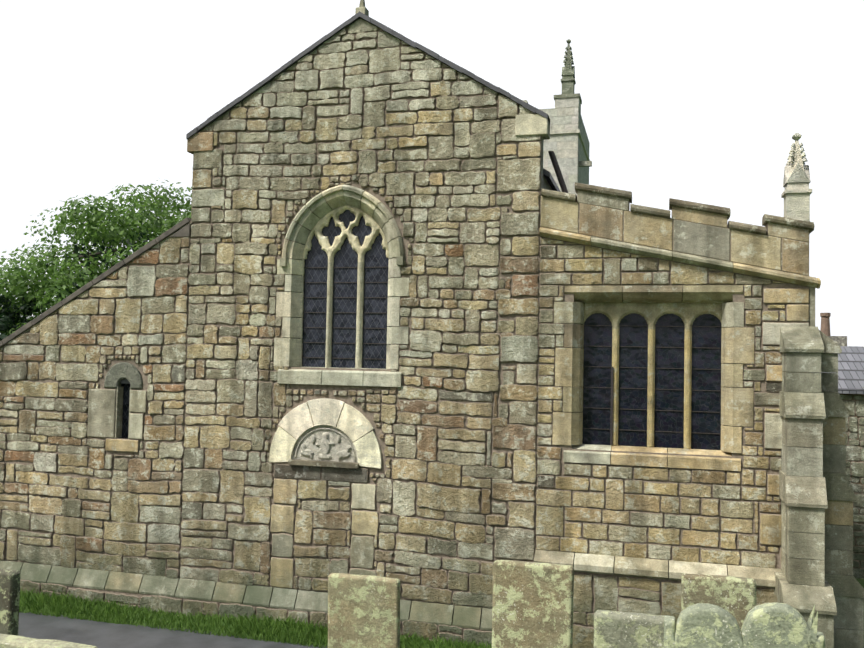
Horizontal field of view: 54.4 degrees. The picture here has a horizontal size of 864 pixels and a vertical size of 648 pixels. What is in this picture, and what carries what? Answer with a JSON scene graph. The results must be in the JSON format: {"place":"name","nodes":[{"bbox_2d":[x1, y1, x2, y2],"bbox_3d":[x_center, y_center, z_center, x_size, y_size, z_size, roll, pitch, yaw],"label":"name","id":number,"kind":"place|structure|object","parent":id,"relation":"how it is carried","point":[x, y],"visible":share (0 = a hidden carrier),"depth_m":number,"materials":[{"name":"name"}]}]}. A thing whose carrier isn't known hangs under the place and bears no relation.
{"place":"outdoors","nodes":[
{"label":"outdoors","id":0,"kind":"place"},
{"bbox_2d":[18,611,326,647],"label":"path","id":1,"kind":"structure","parent":0,"point":[99,634],"depth_m":13.69,"materials":[{"name":"grey asphalt"}]},
{"bbox_2d":[0,0,863,346],"label":"sky","id":2,"kind":"structure","parent":0,"point":[698,101],"materials":[{"name":"white"}]},
{"bbox_2d":[30,578,863,644],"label":"ground","id":3,"kind":"structure","parent":0,"point":[861,581],"depth_m":17.87,"materials":[{"name":"green plant"}]},
{"bbox_2d":[0,569,20,635],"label":"gravestone","id":4,"kind":"object","parent":3,"relation":"on","point":[9,598],"visible":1,"depth_m":7.24,"materials":[{"name":"stone"}]},
{"bbox_2d":[0,295,39,340],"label":"tree","id":5,"kind":"object","parent":3,"relation":"on","point":[4,324],"depth_m":30.21,"materials":[{"name":"green plant"}]},
{"bbox_2d":[0,634,96,647],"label":"stone slab","id":6,"kind":"structure","parent":3,"relation":"on","point":[10,641],"depth_m":4.90,"materials":[{"name":"stone"}]},
{"bbox_2d":[0,179,191,334],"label":"tree","id":7,"kind":"object","parent":3,"relation":"on","point":[19,284],"depth_m":30.70,"materials":[{"name":"green plant"}]},
{"bbox_2d":[19,588,491,647],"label":"grass","id":8,"kind":"structure","parent":3,"relation":"on","point":[70,606],"depth_m":14.18,"materials":[{"name":"green plant"}]},
{"bbox_2d":[328,573,399,647],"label":"gravestone","id":9,"kind":"object","parent":3,"relation":"on","point":[363,611],"visible":1,"depth_m":8.43,"materials":[{"name":"stone"}]},
{"bbox_2d":[40,571,764,642],"bbox_3d":[-1.666,4.582,14.045,14.950,1.580,0.138,1,-2,15],"label":"plinth backing","id":10,"kind":"object","parent":3,"relation":"on","point":[575,572],"depth_m":12.99,"materials":[{"name":"stone"}]},
{"bbox_2d":[0,18,785,647],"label":"rubble walls","id":11,"kind":"structure","parent":10,"relation":"on","point":[126,510],"depth_m":14.15,"materials":[{"name":"stone"}]},
{"bbox_2d":[0,217,190,347],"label":"roof edge","id":12,"kind":"object","parent":11,"relation":"on","point":[184,231],"visible":0.52,"depth_m":15.46,"materials":[{"name":"grey stone"}]},
{"bbox_2d":[187,0,549,153],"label":"gable stones","id":13,"kind":"object","parent":11,"relation":"on","point":[531,124],"visible":0.69,"depth_m":13.61,"materials":[{"name":"beige stone"}]},
{"bbox_2d":[0,182,863,647],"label":"dressed stone trim","id":14,"kind":"structure","parent":3,"relation":"on","point":[810,528],"depth_m":12.96,"materials":[{"name":"beige stone"}]},
{"bbox_2d":[104,362,142,388],"bbox_3d":[-5.629,0.942,15.380,0.792,0.480,0.130,1,-2,15],"label":"window arch head","id":15,"kind":"object","parent":14,"relation":"attached to","point":[117,373],"visible":0.96,"depth_m":15.32},
{"bbox_2d":[120,210,391,438],"bbox_3d":[-3.215,-0.003,14.942,5.230,4.350,0.019,1,-2,14],"label":"window glass","id":16,"kind":"object","parent":14,"relation":"attached to","point":[346,255],"visible":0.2,"depth_m":14.53,"materials":[{"name":"black glass"}]},
{"bbox_2d":[274,425,368,482],"bbox_3d":[-1.880,2.176,14.297,1.711,0.961,0.094,1,-2,15],"label":"carved stone","id":17,"kind":"object","parent":14,"relation":"on","point":[359,475],"visible":0.6,"depth_m":14.26,"materials":[{"name":"grey stone"}]},
{"bbox_2d":[295,428,355,460],"bbox_3d":[-1.816,2.035,14.264,1.110,0.530,0.040,1,-2,15],"label":"carved relief","id":18,"kind":"object","parent":17,"relation":"attached to","point":[325,444],"visible":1,"depth_m":14.25},
{"bbox_2d":[300,205,389,368],"bbox_3d":[-1.499,-0.649,14.520,1.608,2.844,0.135,1,-2,15],"label":"window tracery","id":19,"kind":"object","parent":14,"relation":"attached to","point":[339,240],"visible":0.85,"depth_m":14.49,"materials":[{"name":"beige stone"}]},
{"bbox_2d":[0,26,808,608],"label":"mortar backing","id":20,"kind":"object","parent":14,"relation":"attached to","point":[364,388],"visible":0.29,"depth_m":14.07,"materials":[{"name":"grey concrete"}]},
{"bbox_2d":[302,151,720,444],"bbox_3d":[1.143,-0.490,13.956,6.950,4.780,0.302,1,-2,15],"label":"iron work","id":21,"kind":"object","parent":14,"relation":"attached to","point":[555,164],"visible":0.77,"depth_m":13.47,"materials":[{"name":"black metal"}]},
{"bbox_2d":[581,313,724,450],"bbox_3d":[3.450,0.804,13.239,2.200,2.370,0.001,1,-2,15],"label":"window glass","id":22,"kind":"object","parent":14,"relation":"attached to","point":[634,332],"depth_m":13.22,"materials":[{"name":"black glass"}]},
{"bbox_2d":[583,303,723,448],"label":"window mullions","id":23,"kind":"object","parent":14,"relation":"attached to","point":[652,313],"visible":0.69,"depth_m":13.17,"materials":[{"name":"beige stone"}]},
{"bbox_2d":[781,133,811,221],"bbox_3d":[5.497,-2.199,12.661,0.380,1.380,0.380,1,-2,15],"label":"pinnacle","id":24,"kind":"object","parent":14,"relation":"on","point":[796,193],"visible":1,"depth_m":12.52,"materials":[{"name":"stone"}]},
{"bbox_2d":[492,560,573,647],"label":"gravestone","id":25,"kind":"object","parent":3,"relation":"on","point":[532,604],"visible":1,"depth_m":7.03,"materials":[{"name":"stone"}]},
{"bbox_2d":[594,610,665,647],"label":"gravestone","id":26,"kind":"object","parent":3,"relation":"on","point":[614,629],"visible":0.81,"depth_m":5.42,"materials":[{"name":"stone"}]},
{"bbox_2d":[681,573,755,632],"bbox_3d":[2.405,3.325,7.072,0.603,2.384,0.100,1,-2,15],"label":"gravestone","id":27,"kind":"object","parent":3,"relation":"on","point":[734,597],"visible":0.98,"depth_m":7.06,"materials":[{"name":"stone"}]},
{"bbox_2d":[664,602,824,647],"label":"gravestone","id":28,"kind":"object","parent":3,"relation":"on","point":[764,625],"visible":1,"depth_m":4.37,"materials":[{"name":"stone"}]},
{"bbox_2d":[828,336,846,345],"bbox_3d":[11.350,1.607,24.235,1.000,2.500,0.800,1,-2,15],"label":"chimney","id":29,"kind":"object","parent":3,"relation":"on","point":[840,340],"visible":0.14,"depth_m":23.81,"materials":[{"name":"stone"}]},
{"bbox_2d":[820,313,830,335],"bbox_3d":[11.382,0.018,24.299,0.280,0.680,0.266,1,-2,15],"label":"chimney pot","id":30,"kind":"object","parent":29,"relation":"on","point":[825,324],"visible":0.88,"depth_m":24.20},
{"bbox_2d":[839,387,863,578],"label":"wall","id":31,"kind":"structure","parent":3,"relation":"on","point":[854,406],"depth_m":18.47,"materials":[{"name":"stone"}]},
{"bbox_2d":[817,346,863,393],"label":"roof","id":32,"kind":"structure","parent":31,"relation":"on","point":[850,369],"depth_m":19.51,"materials":[{"name":"tile"}]},
{"bbox_2d":[291,138,731,452],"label":"church body","id":33,"kind":"structure","parent":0,"point":[545,184],"depth_m":13.75,"materials":[{"name":"stone"}]},
{"bbox_2d":[120,11,672,383],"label":"roofs","id":34,"kind":"structure","parent":33,"relation":"on","point":[309,50],"depth_m":14.40,"materials":[{"name":"stone"}]},
{"bbox_2d":[522,39,591,194],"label":"tower","id":35,"kind":"structure","parent":0,"point":[567,143],"depth_m":35.61,"materials":[{"name":"stone"}]}
]}

